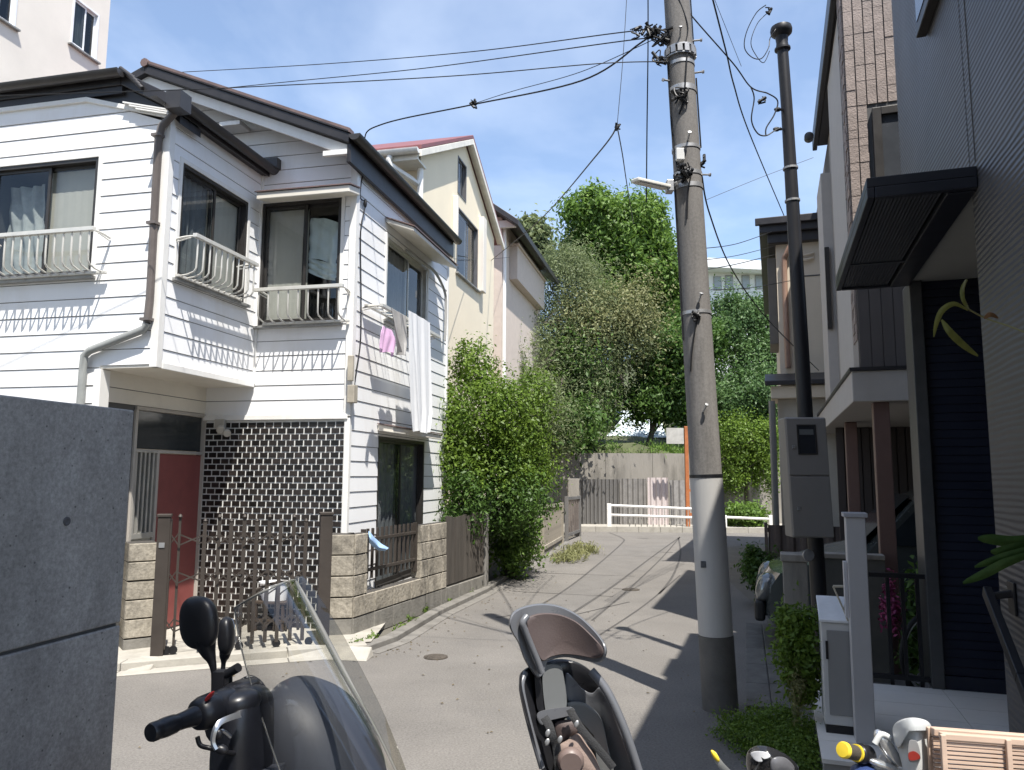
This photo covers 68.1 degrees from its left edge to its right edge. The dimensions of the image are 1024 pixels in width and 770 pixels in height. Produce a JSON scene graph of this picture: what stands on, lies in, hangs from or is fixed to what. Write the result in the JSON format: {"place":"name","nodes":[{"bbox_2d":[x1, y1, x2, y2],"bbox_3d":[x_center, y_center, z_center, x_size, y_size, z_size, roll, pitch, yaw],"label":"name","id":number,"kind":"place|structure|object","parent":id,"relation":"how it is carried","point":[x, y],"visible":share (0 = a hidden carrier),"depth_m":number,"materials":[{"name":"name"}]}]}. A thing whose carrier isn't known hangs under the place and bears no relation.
{"place":"outdoors","nodes":[
{"label":"outdoors","id":0,"kind":"place"},
{"bbox_2d":[0,0,110,81],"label":"tall beige house","id":1,"kind":"structure","parent":0,"point":[41,38],"depth_m":12.59,"materials":[{"name":"paint"}]},
{"bbox_2d":[0,0,20,31],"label":"window","id":2,"kind":"structure","parent":1,"relation":"in","point":[8,8],"depth_m":11.86,"materials":[{"name":"white glass"}]},
{"bbox_2d":[68,0,100,64],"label":"window","id":3,"kind":"structure","parent":1,"relation":"in","point":[85,21],"depth_m":13.34,"materials":[{"name":"white glass"}]},
{"bbox_2d":[118,623,384,659],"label":"entrance paving","id":4,"kind":"structure","parent":0,"point":[182,646],"depth_m":7.03,"materials":[{"name":"concrete"}]},
{"bbox_2d":[150,512,333,655],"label":"folding gate","id":5,"kind":"structure","parent":4,"relation":"on","point":[159,627],"depth_m":6.67,"materials":[{"name":"brown metal"}]},
{"bbox_2d":[247,580,299,632],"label":"arched gate","id":6,"kind":"structure","parent":5,"relation":"attached to","point":[287,605],"depth_m":6.82,"materials":[{"name":"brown metal"}]},
{"bbox_2d":[254,580,293,631],"bbox_3d":[-2.361,2.186,7.517,0.340,0.462,0.240,-1,-7,8],"label":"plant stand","id":7,"kind":"object","parent":4,"relation":"on","point":[283,598],"visible":0.48,"depth_m":7.44,"materials":[{"name":"metal"}]},
{"bbox_2d":[111,532,779,769],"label":"road","id":8,"kind":"structure","parent":0,"point":[419,725],"depth_m":5.86,"materials":[{"name":"asphalt"}]},
{"bbox_2d":[0,395,133,769],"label":"concrete wall","id":9,"kind":"structure","parent":8,"relation":"on","point":[64,476],"depth_m":2.66,"materials":[{"name":"concrete"}]},
{"bbox_2d":[117,657,325,676],"bbox_3d":[-3.385,2.321,6.213,4.355,0.012,0.610,1,-7,-8],"label":"gutter strip","id":10,"kind":"object","parent":8,"relation":"on","point":[206,666],"visible":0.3,"depth_m":6.28,"materials":[{"name":"concrete"}]},
{"bbox_2d":[144,578,397,769],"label":"scooter","id":11,"kind":"object","parent":8,"relation":"on","point":[301,722],"visible":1,"depth_m":1.73,"materials":[{"name":"black plastic"}]},
{"bbox_2d":[372,541,569,653],"bbox_3d":[0.139,3.086,12.520,0.294,0.011,11.889,-1,-7,13],"label":"gutter strip","id":12,"kind":"object","parent":8,"relation":"on","point":[413,635],"visible":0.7,"depth_m":8.57,"materials":[{"name":"grey concrete"}]},
{"bbox_2d":[564,496,580,540],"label":"slat gate","id":13,"kind":"structure","parent":8,"relation":"on","point":[572,519],"depth_m":19.02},
{"bbox_2d":[509,603,642,769],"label":"seat","id":14,"kind":"object","parent":8,"relation":"on","point":[574,717],"visible":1,"depth_m":1.89,"materials":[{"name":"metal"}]},
{"bbox_2d":[496,545,671,650],"bbox_3d":[1.377,3.076,12.365,1.172,0.001,11.540,-2,-7,18],"label":"road patch","id":15,"kind":"object","parent":8,"relation":"on","point":[624,563],"visible":0.68,"depth_m":12.00,"materials":[{"name":"asphalt"}]},
{"bbox_2d":[495,533,680,634],"bbox_3d":[2.058,3.301,14.243,2.346,0.001,13.676,-2,-7,15],"label":"road seam","id":16,"kind":"object","parent":8,"relation":"on","point":[660,592],"visible":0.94,"depth_m":11.10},
{"bbox_2d":[630,0,738,714],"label":"utility pole","id":17,"kind":"object","parent":8,"relation":"on","point":[716,651],"visible":0.99,"depth_m":5.40,"materials":[{"name":"concrete"}]},
{"bbox_2d":[0,61,666,95],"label":"overhead cable","id":18,"kind":"object","parent":17,"relation":"attached to","point":[338,82],"visible":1,"depth_m":6.01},
{"bbox_2d":[186,29,643,71],"bbox_3d":[-1.641,-3.507,8.405,7.483,2.190,0.608,-5,-9,38],"label":"overhead cable","id":19,"kind":"object","parent":17,"relation":"attached to","point":[437,54],"visible":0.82,"depth_m":8.00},
{"bbox_2d":[237,37,653,86],"bbox_3d":[-1.191,-3.246,7.999,6.332,1.711,0.438,-5,-9,39],"label":"overhead cable","id":20,"kind":"object","parent":17,"relation":"attached to","point":[458,63],"visible":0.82,"depth_m":7.55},
{"bbox_2d":[364,39,645,137],"bbox_3d":[-0.187,-2.667,7.075,3.636,0.440,0.259,-6,-9,42],"label":"overhead cable","id":21,"kind":"object","parent":17,"relation":"attached to","point":[472,103],"visible":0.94,"depth_m":7.05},
{"bbox_2d":[631,177,676,193],"bbox_3d":[1.051,-1.466,5.460,0.510,0.142,0.089,6,-9,-42],"label":"street lamp","id":22,"kind":"object","parent":17,"relation":"attached to","point":[669,185],"visible":1,"depth_m":5.43,"materials":[{"name":"metal"}]},
{"bbox_2d":[692,16,778,134],"bbox_3d":[1.689,-2.429,5.887,0.844,0.933,0.071,3,-7,-18],"label":"overhead cable","id":23,"kind":"object","parent":17,"relation":"attached to","point":[740,73],"visible":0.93,"depth_m":5.94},
{"bbox_2d":[712,0,783,215],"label":"overhead cable","id":24,"kind":"object","parent":17,"relation":"attached to","point":[737,97],"visible":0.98,"depth_m":7.40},
{"bbox_2d":[702,175,818,370],"bbox_3d":[2.671,-0.870,7.903,0.192,0.820,5.330,-4,-8,30],"label":"overhead cable","id":25,"kind":"object","parent":17,"relation":"attached to","point":[731,267],"visible":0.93,"depth_m":6.84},
{"bbox_2d":[711,745,798,769],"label":"bicycle","id":26,"kind":"object","parent":8,"relation":"on","point":[760,757],"visible":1,"depth_m":1.99,"materials":[{"name":"metal"}]},
{"bbox_2d":[746,623,795,711],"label":"gutter lids","id":27,"kind":"object","parent":8,"relation":"on","point":[758,683],"visible":0.75,"depth_m":6.18,"materials":[{"name":"concrete"}]},
{"bbox_2d":[836,717,1023,769],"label":"bicycle","id":28,"kind":"object","parent":8,"relation":"on","point":[915,741],"visible":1,"depth_m":1.70,"materials":[{"name":"metal"}]},
{"bbox_2d":[106,0,826,357],"label":"sky","id":29,"kind":"structure","parent":0,"point":[531,148],"materials":[{"name":"blue"}]},
{"bbox_2d":[375,532,820,769],"bbox_3d":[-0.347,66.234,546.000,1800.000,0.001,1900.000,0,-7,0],"label":"ground","id":30,"kind":"structure","parent":0,"point":[734,557],"depth_m":11.77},
{"bbox_2d":[119,541,156,649],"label":"gate pillar","id":31,"kind":"structure","parent":30,"relation":"on","point":[135,623],"depth_m":6.68,"materials":[{"name":"stone"}]},
{"bbox_2d":[0,58,461,628],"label":"white house","id":32,"kind":"structure","parent":30,"relation":"on","point":[216,286],"depth_m":7.72,"materials":[{"name":"wood"}]},
{"bbox_2d":[0,152,103,284],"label":"window","id":33,"kind":"structure","parent":32,"relation":"in","point":[62,191],"depth_m":7.07,"materials":[{"name":"glass"}]},
{"bbox_2d":[131,451,157,540],"bbox_3d":[-3.489,1.498,7.088,0.057,1.754,0.290,-1,-7,13],"label":"lattice window","id":34,"kind":"structure","parent":32,"relation":"in","point":[145,460],"depth_m":7.14,"materials":[{"name":"metal"}]},
{"bbox_2d":[155,454,200,627],"bbox_3d":[-3.384,1.550,7.593,0.025,1.700,0.669,-1,-7,13],"label":"door","id":35,"kind":"structure","parent":32,"relation":"in","point":[179,475],"depth_m":7.67,"materials":[{"name":"red paint"}]},
{"bbox_2d":[172,156,250,307],"bbox_3d":[-3.179,-1.437,7.455,0.685,1.158,1.169,-1,-7,13],"label":"window","id":36,"kind":"structure","parent":32,"relation":"in","point":[219,214],"depth_m":7.40,"materials":[{"name":"glass"}]},
{"bbox_2d":[252,197,345,328],"bbox_3d":[-2.190,-1.274,8.314,1.035,1.424,0.685,-1,-7,13],"label":"window","id":37,"kind":"structure","parent":32,"relation":"in","point":[302,243],"depth_m":8.15,"materials":[{"name":"glass"}]},
{"bbox_2d":[379,326,395,356],"bbox_3d":[-1.301,-0.459,7.918,0.074,0.272,0.494,-1,-7,14],"label":"pink towel","id":38,"kind":"object","parent":32,"relation":"hanging from","point":[387,341],"visible":1,"depth_m":7.91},
{"bbox_2d":[391,308,406,354],"bbox_3d":[-1.226,-0.565,8.230,0.083,0.470,0.426,-1,-7,7],"label":"grey garment","id":39,"kind":"object","parent":32,"relation":"hanging from","point":[399,319],"visible":1,"depth_m":8.26,"materials":[{"name":"fabric"}]},
{"bbox_2d":[374,436,423,587],"bbox_3d":[-1.625,1.491,9.131,0.632,1.708,1.557,-1,-7,13],"label":"window","id":40,"kind":"structure","parent":32,"relation":"in","point":[400,464],"depth_m":9.11,"materials":[{"name":"glass"}]},
{"bbox_2d":[383,232,430,342],"bbox_3d":[-1.575,-1.158,9.485,0.685,1.049,1.506,-1,-7,13],"label":"window","id":41,"kind":"structure","parent":32,"relation":"in","point":[402,271],"depth_m":9.48,"materials":[{"name":"glass"}]},
{"bbox_2d":[408,310,431,432],"bbox_3d":[-1.071,-0.121,8.900,0.056,1.360,0.834,-1,-7,11],"label":"white sheet","id":42,"kind":"object","parent":32,"relation":"hanging from","point":[420,372],"visible":1,"depth_m":8.89,"materials":[{"name":"fabric"}]},
{"bbox_2d":[117,641,366,671],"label":"kerb","id":43,"kind":"structure","parent":30,"relation":"on","point":[197,658],"depth_m":6.43,"materials":[{"name":"concrete"}]},
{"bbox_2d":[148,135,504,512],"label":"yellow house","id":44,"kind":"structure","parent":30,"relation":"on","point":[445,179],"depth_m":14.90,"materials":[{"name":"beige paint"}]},
{"bbox_2d":[457,155,466,202],"bbox_3d":[-1.007,-4.029,14.852,0.075,0.747,0.570,-1,-7,13],"label":"window","id":45,"kind":"structure","parent":44,"relation":"in","point":[461,164],"depth_m":15.05,"materials":[{"name":"grey glass"}]},
{"bbox_2d":[455,208,480,291],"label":"window","id":46,"kind":"structure","parent":44,"relation":"in","point":[463,251],"depth_m":15.82,"materials":[{"name":"grey glass"}]},
{"bbox_2d":[491,129,614,260],"bbox_3d":[0.314,-2.553,12.205,0.312,1.806,10.911,1,-7,-8],"label":"overhead cable","id":47,"kind":"object","parent":44,"relation":"attached to","point":[567,189],"visible":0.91,"depth_m":9.62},
{"bbox_2d":[280,643,372,660],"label":"kerb ramp","id":48,"kind":"structure","parent":30,"relation":"on","point":[352,653],"depth_m":6.61,"materials":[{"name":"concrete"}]},
{"bbox_2d":[329,522,446,634],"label":"garden wall","id":49,"kind":"structure","parent":30,"relation":"on","point":[356,606],"depth_m":7.95,"materials":[{"name":"stone"}]},
{"bbox_2d":[368,531,387,550],"bbox_3d":[-1.360,1.597,7.739,0.102,0.228,0.509,-1,-7,14],"label":"blue towel","id":50,"kind":"object","parent":49,"relation":"on","point":[374,542],"visible":1,"depth_m":7.69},
{"bbox_2d":[349,572,502,642],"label":"kerb weeds","id":51,"kind":"object","parent":30,"relation":"on","point":[409,617],"visible":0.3,"depth_m":7.76,"materials":[{"name":"green plant"}]},
{"bbox_2d":[365,539,564,649],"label":"kerb","id":52,"kind":"structure","parent":30,"relation":"on","point":[399,633],"depth_m":8.49,"materials":[{"name":"grey concrete"}]},
{"bbox_2d":[445,512,488,602],"bbox_3d":[-0.636,2.245,10.000,0.150,1.085,1.378,-2,-7,20],"label":"board fence","id":53,"kind":"object","parent":30,"relation":"on","point":[467,567],"visible":0.67,"depth_m":9.92,"materials":[{"name":"grey wood"}]},
{"bbox_2d":[457,497,502,574],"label":"hedge wall","id":54,"kind":"structure","parent":30,"relation":"on","point":[492,568],"depth_m":12.27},
{"bbox_2d":[433,322,577,579],"bbox_3d":[-0.316,1.068,11.232,2.634,4.180,2.583,0,-7,0],"label":"tree","id":55,"kind":"object","parent":30,"relation":"on","point":[505,448],"visible":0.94,"depth_m":10.89,"materials":[{"name":"green plant"}]},
{"bbox_2d":[488,495,554,580],"bbox_3d":[0.114,2.332,12.145,1.112,1.745,1.880,-2,-7,15],"label":"shrub","id":56,"kind":"object","parent":30,"relation":"on","point":[521,549],"visible":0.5,"depth_m":11.62,"materials":[{"name":"green plant"}]},
{"bbox_2d":[493,203,559,489],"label":"pink beige house","id":57,"kind":"structure","parent":30,"relation":"on","point":[522,270],"depth_m":20.56,"materials":[{"name":"paint"}]},
{"bbox_2d":[540,503,563,554],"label":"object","id":58,"kind":"structure","parent":30,"relation":"on","point":[553,534],"depth_m":16.35,"materials":[{"name":"beige wood"}]},
{"bbox_2d":[567,479,578,535],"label":"gate pillar","id":59,"kind":"structure","parent":30,"relation":"on","point":[573,489],"depth_m":20.17,"materials":[{"name":"concrete"}]},
{"bbox_2d":[546,537,604,563],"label":"kerb weeds","id":60,"kind":"object","parent":30,"relation":"on","point":[576,551],"visible":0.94,"depth_m":14.48,"materials":[{"name":"green plant"}]},
{"bbox_2d":[540,453,781,522],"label":"retaining wall","id":61,"kind":"structure","parent":30,"relation":"on","point":[619,466],"depth_m":24.15,"materials":[{"name":"concrete"}]},
{"bbox_2d":[564,526,763,532],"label":"kerb","id":62,"kind":"structure","parent":30,"relation":"on","point":[663,529],"depth_m":21.40,"materials":[{"name":"concrete"}]},
{"bbox_2d":[724,494,770,526],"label":"bush","id":63,"kind":"object","parent":30,"relation":"on","point":[737,508],"visible":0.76,"depth_m":22.32,"materials":[{"name":"green plant"}]},
{"bbox_2d":[731,539,781,600],"bbox_3d":[3.075,2.325,9.420,0.673,0.808,0.680,5,-8,-35],"label":"bush","id":64,"kind":"object","parent":30,"relation":"on","point":[753,557],"visible":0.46,"depth_m":9.34,"materials":[{"name":"green plant"}]},
{"bbox_2d":[705,694,822,769],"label":"ground cover","id":65,"kind":"object","parent":30,"relation":"on","point":[758,730],"visible":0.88,"depth_m":4.43,"materials":[{"name":"green plant"}]},
{"bbox_2d":[761,581,821,720],"bbox_3d":[1.711,1.588,4.576,0.444,0.772,0.466,0,-7,0],"label":"bush","id":66,"kind":"object","parent":65,"relation":"on","point":[798,639],"visible":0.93,"depth_m":4.51,"materials":[{"name":"green plant"}]},
{"bbox_2d":[786,661,809,729],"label":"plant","id":67,"kind":"object","parent":65,"relation":"on","point":[797,686],"visible":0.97,"depth_m":4.41,"materials":[{"name":"green plant"}]},
{"bbox_2d":[780,551,809,618],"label":"concrete pillar","id":68,"kind":"structure","parent":30,"relation":"on","point":[795,566],"depth_m":6.11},
{"bbox_2d":[755,212,839,526],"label":"beige house","id":69,"kind":"structure","parent":30,"relation":"on","point":[776,297],"depth_m":12.06,"materials":[{"name":"paint"}]},
{"bbox_2d":[770,21,826,674],"bbox_3d":[2.205,-0.319,5.824,0.295,5.227,0.183,0,-7,0],"label":"service pole","id":70,"kind":"object","parent":30,"relation":"on","point":[813,554],"visible":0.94,"depth_m":5.86,"materials":[{"name":"black paint"}]},
{"bbox_2d":[778,417,833,537],"bbox_3d":[2.192,0.686,5.654,0.324,0.880,0.212,0,-7,4],"label":"meter cabinet","id":71,"kind":"object","parent":70,"relation":"attached to","point":[806,490],"visible":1,"depth_m":5.57,"materials":[{"name":"metal"}]},
{"bbox_2d":[764,523,839,557],"bbox_3d":[4.133,2.408,10.548,1.150,0.940,0.076,-2,-7,19],"label":"corrugated fence","id":72,"kind":"object","parent":30,"relation":"on","point":[778,537],"visible":0.1,"depth_m":10.66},
{"bbox_2d":[811,705,850,769],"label":"terrace","id":73,"kind":"structure","parent":30,"relation":"on","point":[831,767],"depth_m":3.83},
{"bbox_2d":[813,679,1008,769],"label":"terrace tiles","id":74,"kind":"object","parent":73,"relation":"on","point":[893,704],"visible":0.43,"depth_m":4.60,"materials":[{"name":"tile"}]},
{"bbox_2d":[816,595,853,734],"bbox_3d":[1.879,1.597,4.353,0.206,0.710,0.270,-2,-7,19],"label":"parcel box","id":75,"kind":"object","parent":74,"relation":"on","point":[836,686],"visible":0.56,"depth_m":4.24,"materials":[{"name":"grey paint"}]},
{"bbox_2d":[826,630,852,716],"bbox_3d":[1.842,1.608,4.227,0.144,0.459,0.006,-2,-7,19],"label":"door","id":76,"kind":"structure","parent":75,"relation":"in","point":[839,663],"depth_m":4.23,"materials":[{"name":"metal"}]},
{"bbox_2d":[841,512,875,744],"bbox_3d":[1.909,1.319,4.170,0.132,1.220,0.134,-2,-7,19],"label":"gate post","id":77,"kind":"object","parent":74,"relation":"on","point":[856,590],"visible":0.98,"depth_m":4.12,"materials":[{"name":"grey paint"}]},
{"bbox_2d":[836,0,1023,768],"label":"dark house","id":78,"kind":"structure","parent":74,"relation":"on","point":[938,221],"depth_m":4.46,"materials":[{"name":"grey metal"}]},
{"bbox_2d":[914,0,938,37],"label":"high window","id":79,"kind":"structure","parent":78,"relation":"in","point":[924,10],"depth_m":4.44,"materials":[{"name":"glass"}]},
{"bbox_2d":[933,279,1023,356],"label":"plant twig","id":80,"kind":"object","parent":78,"relation":"attached to","point":[955,337],"visible":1,"depth_m":2.37,"materials":[{"name":"green plant"}]},
{"bbox_2d":[963,534,1023,583],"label":"plant frond","id":81,"kind":"object","parent":78,"relation":"attached to","point":[1009,551],"visible":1,"depth_m":2.55,"materials":[{"name":"green plant"}]},
{"bbox_2d":[824,552,889,682],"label":"wall","id":82,"kind":"structure","parent":30,"relation":"on","point":[834,576],"depth_m":5.98,"materials":[{"name":"concrete"}]},
{"bbox_2d":[804,0,913,673],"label":"brown house","id":83,"kind":"structure","parent":30,"relation":"on","point":[864,411],"depth_m":6.78,"materials":[{"name":"tile"}]},
{"bbox_2d":[820,247,832,330],"bbox_3d":[4.317,-1.215,10.419,0.055,1.093,1.078,-2,-7,19],"label":"side window","id":84,"kind":"structure","parent":83,"relation":"in","point":[826,249],"depth_m":9.92,"materials":[{"name":"metal"}]},
{"bbox_2d":[871,105,900,176],"bbox_3d":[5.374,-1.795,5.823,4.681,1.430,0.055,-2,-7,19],"label":"narrow window","id":85,"kind":"structure","parent":83,"relation":"in","point":[885,127],"depth_m":6.59,"materials":[{"name":"metal"}]},
{"bbox_2d":[646,0,648,201],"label":"overhead cable","id":86,"kind":"object","parent":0,"point":[647,93],"visible":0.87,"depth_m":6.25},
{"bbox_2d":[558,367,778,452],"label":"hill","id":87,"kind":"structure","parent":0,"point":[627,445],"depth_m":27.98,"materials":[{"name":"plant"}]},
{"bbox_2d":[509,203,560,287],"bbox_3d":[1.251,-4.802,36.778,2.468,8.514,2.424,-5,-8,37],"label":"tree","id":88,"kind":"object","parent":87,"relation":"on","point":[535,234],"visible":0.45,"depth_m":36.77,"materials":[{"name":"green plant"}]},
{"bbox_2d":[518,224,681,477],"bbox_3d":[1.161,-1.094,25.105,7.728,9.944,8.923,-6,-9,44],"label":"tree","id":89,"kind":"object","parent":87,"relation":"on","point":[589,351],"visible":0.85,"depth_m":24.91,"materials":[{"name":"green plant"}]},
{"bbox_2d":[548,176,680,405],"bbox_3d":[4.921,-4.043,31.670,6.944,9.804,5.910,0,-7,0],"label":"tree","id":90,"kind":"object","parent":87,"relation":"on","point":[606,215],"visible":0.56,"depth_m":30.63,"materials":[{"name":"green plant"}]},
{"bbox_2d":[607,411,665,437],"bbox_3d":[4.981,1.793,30.760,2.758,1.722,2.547,0,-7,0],"label":"sheet tent","id":91,"kind":"object","parent":87,"relation":"on","point":[642,432],"visible":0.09,"depth_m":29.80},
{"bbox_2d":[559,438,778,458],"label":"bank grass","id":92,"kind":"structure","parent":87,"relation":"on","point":[669,449],"depth_m":24.76,"materials":[{"name":"green plant"}]},
{"bbox_2d":[610,287,737,446],"bbox_3d":[5.687,-0.572,26.725,4.509,6.072,4.617,-1,-7,14],"label":"tree","id":93,"kind":"object","parent":87,"relation":"on","point":[666,405],"visible":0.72,"depth_m":25.90,"materials":[{"name":"green plant"}]},
{"bbox_2d":[707,258,763,378],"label":"white building","id":94,"kind":"structure","parent":87,"relation":"on","point":[747,275],"depth_m":46.99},
{"bbox_2d":[710,271,776,402],"bbox_3d":[8.668,-0.905,28.403,5.210,7.168,5.696,0,-7,0],"label":"bush","id":95,"kind":"object","parent":87,"relation":"on","point":[752,347],"visible":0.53,"depth_m":27.87,"materials":[{"name":"green plant"}]},
{"bbox_2d":[714,356,778,439],"bbox_3d":[8.061,0.754,26.662,4.721,3.694,3.543,2,-7,-11],"label":"bush","id":96,"kind":"object","parent":87,"relation":"on","point":[755,393],"visible":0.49,"depth_m":25.81,"materials":[{"name":"green plant"}]},
{"bbox_2d":[564,523,781,527],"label":"pavement","id":97,"kind":"structure","parent":0,"point":[648,525],"depth_m":22.61,"materials":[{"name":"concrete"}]},
{"bbox_2d":[580,479,619,523],"bbox_3d":[2.700,3.581,23.262,1.202,1.363,0.099,0,-7,0],"label":"corrugated fence","id":98,"kind":"object","parent":97,"relation":"on","point":[597,495],"visible":0.98,"depth_m":23.24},
{"bbox_2d":[619,479,646,524],"bbox_3d":[3.711,3.563,23.165,0.821,1.386,0.099,0,-7,0],"label":"corrugated fence","id":99,"kind":"object","parent":97,"relation":"on","point":[633,491],"visible":0.96,"depth_m":23.15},
{"bbox_2d":[607,503,691,525],"bbox_3d":[4.184,3.741,21.663,2.933,0.706,0.080,0,-7,0],"label":"guard rail","id":100,"kind":"object","parent":97,"relation":"on","point":[609,506],"visible":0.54,"depth_m":21.65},
{"bbox_2d":[647,478,668,524],"bbox_3d":[4.443,3.537,23.067,0.619,1.424,0.099,0,-7,0],"label":"corrugated fence","id":101,"kind":"object","parent":97,"relation":"on","point":[657,491],"visible":0.97,"depth_m":23.06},
{"bbox_2d":[629,506,688,526],"bbox_3d":[4.519,3.797,21.808,2.337,0.611,0.030,0,-7,0],"label":"picket rail","id":102,"kind":"object","parent":97,"relation":"on","point":[658,518],"visible":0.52,"depth_m":21.79,"materials":[{"name":"metal"}]},
{"bbox_2d":[666,426,691,526],"bbox_3d":[5.008,2.696,22.429,0.852,2.949,0.125,0,-7,0],"label":"sign post","id":103,"kind":"object","parent":97,"relation":"on","point":[676,435],"visible":0.8,"depth_m":22.49,"materials":[{"name":"metal"}]},
{"bbox_2d":[669,480,691,524],"bbox_3d":[5.577,3.599,23.212,1.459,1.346,0.099,0,-7,0],"label":"corrugated fence","id":104,"kind":"object","parent":97,"relation":"on","point":[677,493],"visible":0.36,"depth_m":23.20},
{"bbox_2d":[718,404,779,504],"bbox_3d":[7.141,2.426,23.425,2.384,3.770,2.550,6,-9,-38],"label":"bush","id":105,"kind":"object","parent":97,"relation":"on","point":[754,462],"visible":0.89,"depth_m":23.14,"materials":[{"name":"green plant"}]},
{"bbox_2d":[873,645,1006,694],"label":"port floor","id":106,"kind":"structure","parent":0,"point":[902,683],"depth_m":5.88,"materials":[{"name":"concrete"}]},
{"bbox_2d":[754,489,917,634],"bbox_3d":[4.075,1.697,7.095,3.435,1.540,1.510,-2,-7,19],"label":"parked car","id":107,"kind":"object","parent":106,"relation":"on","point":[769,587],"visible":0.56,"depth_m":6.87,"materials":[{"name":"grey paint"}]},
{"bbox_2d":[878,568,909,635],"bbox_3d":[2.850,1.636,5.703,0.221,0.509,0.254,0,-7,0],"label":"plant","id":108,"kind":"object","parent":106,"relation":"on","point":[895,605],"visible":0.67,"depth_m":5.67,"materials":[{"name":"pink plant"}]},
{"bbox_2d":[868,572,941,687],"bbox_3d":[2.736,1.768,5.240,0.456,0.909,0.040,-2,-7,19],"label":"garden screen","id":109,"kind":"object","parent":106,"relation":"on","point":[922,679],"visible":0.71,"depth_m":5.24,"materials":[{"name":"black plastic"}]},
{"bbox_2d":[893,555,927,685],"bbox_3d":[2.999,1.724,5.583,0.362,0.920,0.360,3,-7,-24],"label":"plant","id":110,"kind":"object","parent":106,"relation":"on","point":[912,641],"visible":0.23,"depth_m":5.58,"materials":[{"name":"green plant"}]},
{"bbox_2d":[899,616,948,689],"bbox_3d":[3.541,1.810,5.828,1.642,1.010,0.573,1,-7,-9],"label":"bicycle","id":111,"kind":"object","parent":106,"relation":"on","point":[912,623],"visible":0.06,"depth_m":5.43,"materials":[{"name":"metal"}]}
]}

